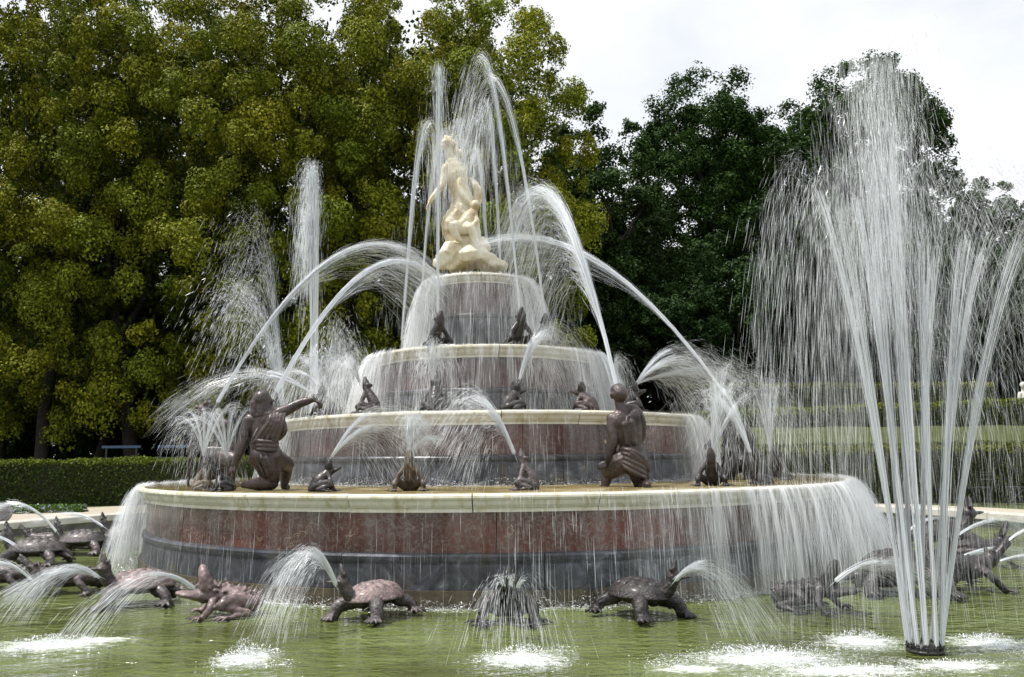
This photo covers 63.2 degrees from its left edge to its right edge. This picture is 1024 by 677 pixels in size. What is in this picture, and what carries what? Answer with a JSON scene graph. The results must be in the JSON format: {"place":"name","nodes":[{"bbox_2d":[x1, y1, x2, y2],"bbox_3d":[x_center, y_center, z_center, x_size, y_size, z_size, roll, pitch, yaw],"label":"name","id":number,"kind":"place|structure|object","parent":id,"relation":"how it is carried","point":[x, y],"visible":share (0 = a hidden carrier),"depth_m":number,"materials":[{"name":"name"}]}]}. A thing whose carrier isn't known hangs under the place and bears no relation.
{"place":"outdoors","nodes":[
{"label":"outdoors","id":0,"kind":"place"},
{"bbox_2d":[162,261,290,436],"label":"water jet","id":1,"kind":"object","parent":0,"point":[272,362],"visible":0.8,"depth_m":21.16},
{"bbox_2d":[0,518,1023,676],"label":"pool water","id":2,"kind":"structure","parent":0,"point":[148,638],"depth_m":7.40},
{"bbox_2d":[0,520,75,566],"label":"turtle statue","id":3,"kind":"object","parent":2,"relation":"on","point":[47,549],"visible":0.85,"depth_m":12.80,"materials":[{"name":"brown metal"}]},
{"bbox_2d":[0,563,101,625],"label":"water jet","id":4,"kind":"object","parent":2,"relation":"on","point":[86,570],"visible":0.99,"depth_m":8.37},
{"bbox_2d":[17,554,113,598],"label":"lizard statue","id":5,"kind":"object","parent":2,"relation":"on","point":[82,582],"visible":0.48,"depth_m":10.11,"materials":[{"name":"brown metal"}]},
{"bbox_2d":[45,516,113,555],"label":"turtle statue","id":6,"kind":"object","parent":2,"relation":"on","point":[94,540],"visible":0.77,"depth_m":14.36,"materials":[{"name":"brown metal"}]},
{"bbox_2d":[43,571,198,642],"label":"water jet","id":7,"kind":"object","parent":2,"relation":"on","point":[178,578],"visible":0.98,"depth_m":7.90},
{"bbox_2d":[89,552,180,611],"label":"turtle statue","id":8,"kind":"object","parent":2,"relation":"on","point":[164,591],"visible":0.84,"depth_m":9.18,"materials":[{"name":"brown metal"}]},
{"bbox_2d":[175,564,262,621],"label":"toad statue","id":9,"kind":"object","parent":2,"relation":"on","point":[221,596],"visible":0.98,"depth_m":8.52,"materials":[{"name":"brown metal"}]},
{"bbox_2d":[192,206,286,454],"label":"water jet","id":10,"kind":"object","parent":2,"relation":"on","point":[278,341],"visible":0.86,"depth_m":22.35},
{"bbox_2d":[236,542,337,642],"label":"water jet","id":11,"kind":"object","parent":2,"relation":"on","point":[324,563],"visible":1,"depth_m":7.64},
{"bbox_2d":[283,160,328,415],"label":"water jet","id":12,"kind":"object","parent":2,"relation":"on","point":[311,221],"visible":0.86,"depth_m":24.54},
{"bbox_2d":[320,563,425,625],"bbox_3d":[-1.409,2.555,8.480,0.804,0.585,0.938,-9,-11,31],"label":"turtle statue","id":13,"kind":"object","parent":2,"relation":"on","point":[374,597],"visible":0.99,"depth_m":8.28,"materials":[{"name":"brown metal"}]},
{"bbox_2d":[137,272,854,608],"bbox_3d":[-0.259,1.388,14.952,11.709,4.871,11.706,-1,-8,0],"label":"fountain","id":14,"kind":"object","parent":2,"relation":"on","point":[469,549],"visible":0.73,"depth_m":9.94,"materials":[{"name":"stone"}]},
{"bbox_2d":[186,401,241,486],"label":"water jet","id":15,"kind":"object","parent":14,"relation":"on","point":[217,449],"visible":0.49,"depth_m":12.21,"materials":[{"name":"liquid"}]},
{"bbox_2d":[228,390,322,490],"bbox_3d":[-3.011,1.278,10.467,0.809,1.273,0.986,-8,-11,43],"label":"statue","id":16,"kind":"object","parent":14,"relation":"on","point":[271,462],"visible":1,"depth_m":10.38,"materials":[{"name":"brown metal"}]},
{"bbox_2d":[195,238,439,441],"bbox_3d":[-2.730,-0.036,13.606,0.468,3.736,4.996,-8,-11,40],"label":"water jet","id":17,"kind":"object","parent":14,"relation":"on","point":[398,248],"visible":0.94,"depth_m":13.78},
{"bbox_2d":[308,458,340,491],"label":"frog statue","id":18,"kind":"object","parent":14,"relation":"on","point":[322,481],"visible":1,"depth_m":9.87,"materials":[{"name":"brown metal"}]},
{"bbox_2d":[329,391,446,490],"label":"water jet","id":19,"kind":"object","parent":18,"relation":"attached to","point":[339,446],"visible":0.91,"depth_m":10.00},
{"bbox_2d":[265,307,386,449],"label":"water jet","id":20,"kind":"object","parent":14,"relation":"on","point":[329,361],"visible":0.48,"depth_m":17.06},
{"bbox_2d":[254,256,453,432],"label":"water jet","id":21,"kind":"object","parent":14,"relation":"on","point":[343,290],"visible":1,"depth_m":12.85},
{"bbox_2d":[351,376,381,412],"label":"frog statue","id":22,"kind":"object","parent":14,"relation":"on","point":[370,396],"visible":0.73,"depth_m":12.20,"materials":[{"name":"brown metal"}]},
{"bbox_2d":[276,351,360,436],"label":"water jet","id":23,"kind":"object","parent":22,"relation":"attached to","point":[346,364],"visible":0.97,"depth_m":12.30},
{"bbox_2d":[385,449,433,491],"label":"frog statue","id":24,"kind":"object","parent":14,"relation":"on","point":[409,483],"visible":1,"depth_m":9.76,"materials":[{"name":"brown metal"}]},
{"bbox_2d":[391,406,445,474],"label":"water jet","id":25,"kind":"object","parent":24,"relation":"on","point":[409,429],"visible":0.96,"depth_m":9.83},
{"bbox_2d":[401,116,468,341],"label":"water jet","id":26,"kind":"object","parent":14,"relation":"attached to","point":[413,196],"visible":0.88,"depth_m":15.00},
{"bbox_2d":[422,310,453,346],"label":"frog statue","id":27,"kind":"object","parent":14,"relation":"on","point":[438,327],"visible":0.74,"depth_m":13.45,"materials":[{"name":"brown metal"}]},
{"bbox_2d":[418,58,460,311],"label":"water jet","id":28,"kind":"object","parent":27,"relation":"attached to","point":[437,143],"visible":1,"depth_m":14.07},
{"bbox_2d":[426,135,507,273],"bbox_3d":[-0.802,-2.524,15.449,1.381,2.665,0.933,-3,-9,19],"label":"statue","id":29,"kind":"object","parent":14,"relation":"on","point":[452,248],"visible":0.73,"depth_m":15.26,"materials":[{"name":"beige stone"}]},
{"bbox_2d":[448,200,479,244],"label":"statue","id":30,"kind":"object","parent":29,"relation":"attached to","point":[461,226],"visible":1,"depth_m":15.03,"materials":[{"name":"beige stone"}]},
{"bbox_2d":[400,270,552,348],"bbox_3d":[-0.609,-0.171,15.335,2.984,1.857,2.677,-1,-8,0],"label":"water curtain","id":31,"kind":"object","parent":14,"relation":"attached to","point":[413,324],"visible":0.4,"depth_m":14.66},
{"bbox_2d":[344,340,622,413],"bbox_3d":[-0.430,1.087,15.194,5.199,1.590,4.901,-1,-8,0],"label":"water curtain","id":32,"kind":"object","parent":14,"relation":"hanging from","point":[607,375],"visible":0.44,"depth_m":13.81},
{"bbox_2d":[252,407,721,485],"bbox_3d":[-0.359,2.156,15.069,8.342,1.487,7.925,-1,-8,0],"label":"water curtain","id":33,"kind":"object","parent":14,"relation":"hanging from","point":[695,458],"visible":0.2,"depth_m":13.44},
{"bbox_2d":[442,71,545,312],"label":"water jet","id":34,"kind":"object","parent":14,"relation":"attached to","point":[523,172],"visible":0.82,"depth_m":14.96},
{"bbox_2d":[97,472,896,611],"bbox_3d":[-0.189,3.270,14.951,13.037,1.695,12.590,-1,-8,0],"label":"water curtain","id":35,"kind":"object","parent":14,"relation":"hanging from","point":[860,506],"visible":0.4,"depth_m":10.58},
{"bbox_2d":[497,380,530,409],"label":"frog statue","id":36,"kind":"object","parent":14,"relation":"on","point":[512,399],"visible":0.83,"depth_m":11.90,"materials":[{"name":"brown metal"}]},
{"bbox_2d":[517,316,610,409],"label":"water jet","id":37,"kind":"object","parent":36,"relation":"attached to","point":[533,346],"visible":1,"depth_m":12.35},
{"bbox_2d":[503,307,537,344],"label":"frog statue","id":38,"kind":"object","parent":14,"relation":"on","point":[515,335],"visible":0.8,"depth_m":13.39,"materials":[{"name":"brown metal"}]},
{"bbox_2d":[427,49,519,308],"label":"water jet","id":39,"kind":"object","parent":38,"relation":"attached to","point":[500,124],"visible":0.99,"depth_m":14.68},
{"bbox_2d":[509,448,539,490],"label":"frog statue","id":40,"kind":"object","parent":14,"relation":"on","point":[527,479],"visible":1,"depth_m":9.73,"materials":[{"name":"brown metal"}]},
{"bbox_2d":[412,379,516,490],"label":"water jet","id":41,"kind":"object","parent":40,"relation":"attached to","point":[498,420],"visible":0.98,"depth_m":9.90},
{"bbox_2d":[483,168,616,409],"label":"water jet","id":42,"kind":"object","parent":14,"relation":"on","point":[580,255],"visible":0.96,"depth_m":12.99},
{"bbox_2d":[462,231,752,431],"bbox_3d":[1.324,-0.197,13.817,5.172,3.854,0.330,-4,-9,25],"label":"water jet","id":43,"kind":"object","parent":14,"relation":"on","point":[633,288],"visible":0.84,"depth_m":13.86},
{"bbox_2d":[597,383,650,487],"bbox_3d":[1.392,1.239,10.428,0.663,1.365,0.684,-1,-8,0],"label":"statue","id":44,"kind":"object","parent":14,"relation":"on","point":[626,427],"visible":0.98,"depth_m":10.33,"materials":[{"name":"brown metal"}]},
{"bbox_2d":[625,381,648,411],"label":"frog statue","id":45,"kind":"object","parent":14,"relation":"on","point":[634,398],"visible":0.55,"depth_m":12.51,"materials":[{"name":"brown metal"}]},
{"bbox_2d":[631,336,766,451],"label":"water jet","id":46,"kind":"object","parent":45,"relation":"attached to","point":[656,367],"visible":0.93,"depth_m":12.89},
{"bbox_2d":[703,402,756,478],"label":"statue","id":47,"kind":"object","parent":14,"relation":"on","point":[734,468],"visible":0.45,"depth_m":13.13,"materials":[{"name":"brown metal"}]},
{"bbox_2d":[678,347,830,499],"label":"water jet","id":48,"kind":"object","parent":14,"relation":"on","point":[714,428],"visible":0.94,"depth_m":10.65},
{"bbox_2d":[687,351,837,479],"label":"water jet","id":49,"kind":"object","parent":14,"relation":"on","point":[765,423],"visible":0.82,"depth_m":12.96},
{"bbox_2d":[463,573,552,627],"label":"frog statue","id":50,"kind":"object","parent":2,"relation":"on","point":[511,604],"visible":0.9,"depth_m":8.00,"materials":[{"name":"brown metal"}]},
{"bbox_2d":[432,565,594,658],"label":"water jet","id":51,"kind":"object","parent":2,"relation":"on","point":[511,581],"visible":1,"depth_m":7.14},
{"bbox_2d":[585,559,696,624],"bbox_3d":[1.293,2.506,8.407,0.841,0.608,0.983,9,-12,-37],"label":"turtle statue","id":52,"kind":"object","parent":2,"relation":"on","point":[640,594],"visible":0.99,"depth_m":8.21,"materials":[{"name":"brown metal"}]},
{"bbox_2d":[672,557,800,647],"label":"water jet","id":53,"kind":"object","parent":2,"relation":"on","point":[691,567],"visible":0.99,"depth_m":7.75},
{"bbox_2d":[628,640,894,676],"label":"splash","id":54,"kind":"object","parent":2,"relation":"on","point":[785,659],"visible":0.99,"depth_m":6.53,"materials":[{"name":"liquid"}]},
{"bbox_2d":[770,559,860,615],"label":"statue","id":55,"kind":"object","parent":2,"relation":"on","point":[787,588],"visible":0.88,"depth_m":8.47,"materials":[{"name":"brown metal"}]},
{"bbox_2d":[719,148,914,642],"bbox_3d":[2.678,0.565,7.608,1.572,4.734,0.675,-5,-9,30],"label":"water jet","id":56,"kind":"object","parent":2,"relation":"on","point":[876,446],"visible":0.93,"depth_m":7.34},
{"bbox_2d":[756,151,906,641],"bbox_3d":[2.607,0.591,6.789,1.245,4.407,0.635,-1,-8,0],"label":"water jet","id":57,"kind":"object","parent":2,"relation":"on","point":[881,454],"visible":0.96,"depth_m":6.99},
{"bbox_2d":[781,158,919,645],"bbox_3d":[2.928,0.546,7.504,0.756,4.579,1.167,-1,-8,0],"label":"water jet","id":58,"kind":"object","parent":2,"relation":"on","point":[886,396],"visible":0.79,"depth_m":7.14},
{"bbox_2d":[843,524,969,600],"bbox_3d":[4.541,2.547,9.604,1.377,0.804,1.103,-3,-8,14],"label":"turtle statue","id":59,"kind":"object","parent":2,"relation":"on","point":[868,580],"visible":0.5,"depth_m":9.37,"materials":[{"name":"brown metal"}]},
{"bbox_2d":[905,638,944,655],"bbox_3d":[3.351,2.699,6.717,0.292,0.499,0.292,-1,-8,0],"label":"fountain nozzle","id":60,"kind":"object","parent":2,"relation":"in","point":[931,649],"visible":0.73,"depth_m":6.66,"materials":[{"name":"metal"}]},
{"bbox_2d":[822,72,928,631],"bbox_3d":[3.118,0.104,7.030,0.907,5.386,1.012,-1,-8,0],"label":"water jet","id":61,"kind":"object","parent":60,"relation":"attached to","point":[898,522],"visible":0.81,"depth_m":7.18},
{"bbox_2d":[831,25,978,644],"bbox_3d":[3.562,-0.167,7.519,0.948,6.078,1.305,-1,-8,0],"label":"water jet","id":62,"kind":"object","parent":60,"relation":"attached to","point":[912,465],"visible":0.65,"depth_m":7.04},
{"bbox_2d":[845,83,985,637],"bbox_3d":[3.384,0.265,6.799,0.974,5.083,0.903,-1,-8,0],"label":"water jet","id":63,"kind":"object","parent":60,"relation":"attached to","point":[906,496],"visible":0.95,"depth_m":7.07},
{"bbox_2d":[929,156,1023,639],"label":"water jet","id":64,"kind":"object","parent":60,"relation":"attached to","point":[966,322],"visible":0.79,"depth_m":7.12},
{"bbox_2d":[887,496,983,554],"bbox_3d":[6.874,3.009,13.411,1.575,0.920,1.262,0,-8,-4],"label":"turtle statue","id":65,"kind":"object","parent":2,"relation":"on","point":[968,511],"visible":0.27,"depth_m":13.19,"materials":[{"name":"brown metal"}]},
{"bbox_2d":[861,537,1018,593],"bbox_3d":[5.005,2.664,9.847,1.884,0.602,1.066,0,-8,-2],"label":"lizard statue","id":66,"kind":"object","parent":2,"relation":"on","point":[964,565],"visible":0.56,"depth_m":9.75,"materials":[{"name":"brown metal"}]},
{"bbox_2d":[899,143,988,646],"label":"water jet","id":67,"kind":"object","parent":2,"relation":"on","point":[926,443],"visible":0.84,"depth_m":7.01},
{"bbox_2d":[913,143,1023,639],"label":"water jet","id":68,"kind":"object","parent":2,"relation":"on","point":[923,492],"visible":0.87,"depth_m":7.03},
{"bbox_2d":[939,139,1023,645],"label":"water jet","id":69,"kind":"object","parent":2,"relation":"on","point":[946,465],"visible":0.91,"depth_m":7.04},
{"bbox_2d":[943,192,1023,633],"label":"water jet","id":70,"kind":"object","parent":2,"relation":"on","point":[962,488],"visible":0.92,"depth_m":7.08},
{"bbox_2d":[0,0,1023,453],"label":"sky","id":71,"kind":"structure","parent":0,"point":[624,51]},
{"bbox_2d":[9,503,1023,520],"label":"gravel path","id":72,"kind":"structure","parent":0,"point":[978,508],"depth_m":21.73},
{"bbox_2d":[0,504,1023,536],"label":"pool kerb","id":73,"kind":"structure","parent":72,"relation":"on","point":[80,523],"depth_m":18.80,"materials":[{"name":"stone"}]},
{"bbox_2d":[87,410,1023,508],"bbox_3d":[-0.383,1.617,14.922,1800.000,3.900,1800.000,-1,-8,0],"label":"lawn","id":74,"kind":"structure","parent":0,"point":[984,432],"depth_m":32.91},
{"bbox_2d":[0,453,289,505],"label":"clipped hedge","id":75,"kind":"object","parent":74,"relation":"on","point":[100,481],"visible":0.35,"depth_m":27.16,"materials":[{"name":"plant"}]},
{"bbox_2d":[529,101,664,409],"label":"broadleaf tree","id":76,"kind":"object","parent":74,"relation":"on","point":[646,195],"visible":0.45,"depth_m":47.02,"materials":[{"name":"green plant"}]},
{"bbox_2d":[550,236,681,390],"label":"understorey tree","id":77,"kind":"object","parent":74,"relation":"on","point":[610,313],"visible":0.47,"depth_m":44.83,"materials":[{"name":"green plant"}]},
{"bbox_2d":[597,255,734,409],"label":"understorey tree","id":78,"kind":"object","parent":74,"relation":"on","point":[672,309],"visible":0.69,"depth_m":44.27,"materials":[{"name":"green plant"}]},
{"bbox_2d":[661,229,798,383],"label":"understorey tree","id":79,"kind":"object","parent":74,"relation":"on","point":[739,271],"visible":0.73,"depth_m":44.73,"materials":[{"name":"green plant"}]},
{"bbox_2d":[676,380,994,410],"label":"clipped hedge","id":80,"kind":"object","parent":74,"relation":"on","point":[824,391],"visible":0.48,"depth_m":44.32,"materials":[{"name":"plant"}]},
{"bbox_2d":[692,441,1023,503],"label":"clipped hedge","id":81,"kind":"object","parent":74,"relation":"on","point":[977,466],"visible":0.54,"depth_m":23.94,"materials":[{"name":"plant"}]},
{"bbox_2d":[693,397,1023,427],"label":"clipped hedge","id":82,"kind":"object","parent":74,"relation":"on","point":[987,407],"visible":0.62,"depth_m":35.57,"materials":[{"name":"plant"}]},
{"bbox_2d":[752,147,882,656],"bbox_3d":[2.718,0.563,7.503,1.016,4.492,2.188,-3,-9,19],"label":"falling spray","id":83,"kind":"object","parent":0,"point":[857,377],"visible":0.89,"depth_m":7.30,"materials":[{"name":"liquid"}]},
{"bbox_2d":[800,50,968,340],"bbox_3d":[3.370,-1.404,7.566,1.781,3.087,1.035,-1,-8,0],"label":"falling spray","id":84,"kind":"object","parent":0,"point":[876,184],"visible":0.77,"depth_m":7.42,"materials":[{"name":"liquid"}]},
{"bbox_2d":[812,39,1023,642],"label":"falling spray","id":85,"kind":"object","parent":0,"point":[921,392],"visible":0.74,"depth_m":7.18,"materials":[{"name":"liquid"}]},
{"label":"forest floor","id":86,"kind":"structure","parent":0,"visible":0},
{"bbox_2d":[0,0,75,441],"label":"lime tree","id":87,"kind":"object","parent":86,"relation":"on","point":[7,410],"visible":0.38,"depth_m":37.56,"materials":[{"name":"green plant"}]},
{"bbox_2d":[0,0,170,459],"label":"lime tree","id":88,"kind":"object","parent":86,"relation":"on","point":[42,388],"visible":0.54,"depth_m":35.17,"materials":[{"name":"green plant"}]},
{"bbox_2d":[0,17,200,457],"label":"lime tree","id":89,"kind":"object","parent":86,"relation":"on","point":[103,441],"visible":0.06,"depth_m":43.48,"materials":[{"name":"green plant"}]},
{"bbox_2d":[55,379,169,461],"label":"understorey tree","id":90,"kind":"object","parent":86,"relation":"on","point":[91,442],"visible":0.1,"depth_m":44.44,"materials":[{"name":"green plant"}]},
{"bbox_2d":[15,0,256,461],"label":"lime tree","id":91,"kind":"object","parent":86,"relation":"on","point":[132,417],"visible":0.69,"depth_m":35.47,"materials":[{"name":"green plant"}]},
{"bbox_2d":[89,13,288,456],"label":"lime tree","id":92,"kind":"object","parent":86,"relation":"on","point":[157,311],"visible":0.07,"depth_m":42.33,"materials":[{"name":"green plant"}]},
{"bbox_2d":[126,0,351,445],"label":"lime tree","id":93,"kind":"object","parent":86,"relation":"on","point":[242,25],"visible":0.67,"depth_m":34.87,"materials":[{"name":"green plant"}]},
{"bbox_2d":[176,37,370,404],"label":"lime tree","id":94,"kind":"object","parent":86,"relation":"on","point":[289,309],"visible":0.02,"depth_m":44.09,"materials":[{"name":"green plant"}]},
{"bbox_2d":[209,0,434,437],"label":"lime tree","id":95,"kind":"object","parent":86,"relation":"on","point":[334,211],"visible":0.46,"depth_m":35.68,"materials":[{"name":"green plant"}]},
{"bbox_2d":[286,8,444,388],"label":"lime tree","id":96,"kind":"object","parent":86,"relation":"on","point":[398,54],"visible":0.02,"depth_m":42.44,"materials":[{"name":"green plant"}]},
{"bbox_2d":[319,0,518,412],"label":"lime tree","id":97,"kind":"object","parent":86,"relation":"on","point":[381,227],"visible":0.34,"depth_m":37.02,"materials":[{"name":"green plant"}]},
{"bbox_2d":[363,28,545,348],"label":"lime tree","id":98,"kind":"object","parent":86,"relation":"on","point":[420,55],"visible":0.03,"depth_m":45.26,"materials":[{"name":"green plant"}]},
{"bbox_2d":[395,0,608,350],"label":"lime tree","id":99,"kind":"object","parent":86,"relation":"on","point":[535,114],"visible":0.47,"depth_m":38.13,"materials":[{"name":"green plant"}]},
{"bbox_2d":[7,310,1023,459],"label":"undergrowth","id":100,"kind":"object","parent":86,"relation":"on","point":[1001,392],"visible":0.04,"depth_m":49.91,"materials":[{"name":"green plant"}]},
{"bbox_2d":[611,202,697,409],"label":"broadleaf tree","id":101,"kind":"object","parent":86,"relation":"on","point":[662,222],"visible":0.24,"depth_m":49.85,"materials":[{"name":"green plant"}]},
{"bbox_2d":[618,60,795,288],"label":"broadleaf tree","id":102,"kind":"object","parent":86,"relation":"on","point":[710,164],"visible":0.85,"depth_m":54.74,"materials":[{"name":"green plant"}]},
{"bbox_2d":[685,181,841,376],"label":"understorey tree","id":103,"kind":"object","parent":86,"relation":"on","point":[734,252],"visible":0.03,"depth_m":57.10,"materials":[{"name":"green plant"}]},
{"bbox_2d":[694,190,872,383],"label":"understorey tree","id":104,"kind":"object","parent":86,"relation":"on","point":[760,213],"visible":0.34,"depth_m":47.01,"materials":[{"name":"green plant"}]},
{"bbox_2d":[729,98,864,381],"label":"broadleaf tree","id":105,"kind":"object","parent":86,"relation":"on","point":[790,129],"visible":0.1,"depth_m":59.81,"materials":[{"name":"green plant"}]},
{"bbox_2d":[761,198,922,382],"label":"understorey tree","id":106,"kind":"object","parent":86,"relation":"on","point":[834,375],"visible":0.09,"depth_m":48.53,"materials":[{"name":"green plant"}]},
{"bbox_2d":[780,49,968,378],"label":"broadleaf tree","id":107,"kind":"object","parent":86,"relation":"on","point":[941,115],"visible":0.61,"depth_m":53.94,"materials":[{"name":"green plant"}]},
{"bbox_2d":[800,193,988,378],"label":"understorey tree","id":108,"kind":"object","parent":86,"relation":"on","point":[874,353],"visible":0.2,"depth_m":47.89,"materials":[{"name":"green plant"}]},
{"bbox_2d":[865,208,1023,381],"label":"understorey tree","id":109,"kind":"object","parent":86,"relation":"on","point":[993,264],"visible":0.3,"depth_m":49.86,"materials":[{"name":"green plant"}]},
{"bbox_2d":[907,210,1023,386],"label":"understorey tree","id":110,"kind":"object","parent":86,"relation":"on","point":[977,227],"visible":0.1,"depth_m":53.98,"materials":[{"name":"green plant"}]},
{"bbox_2d":[944,176,1023,261],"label":"broadleaf tree","id":111,"kind":"object","parent":86,"relation":"on","point":[978,201],"visible":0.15,"depth_m":66.73,"materials":[{"name":"green plant"}]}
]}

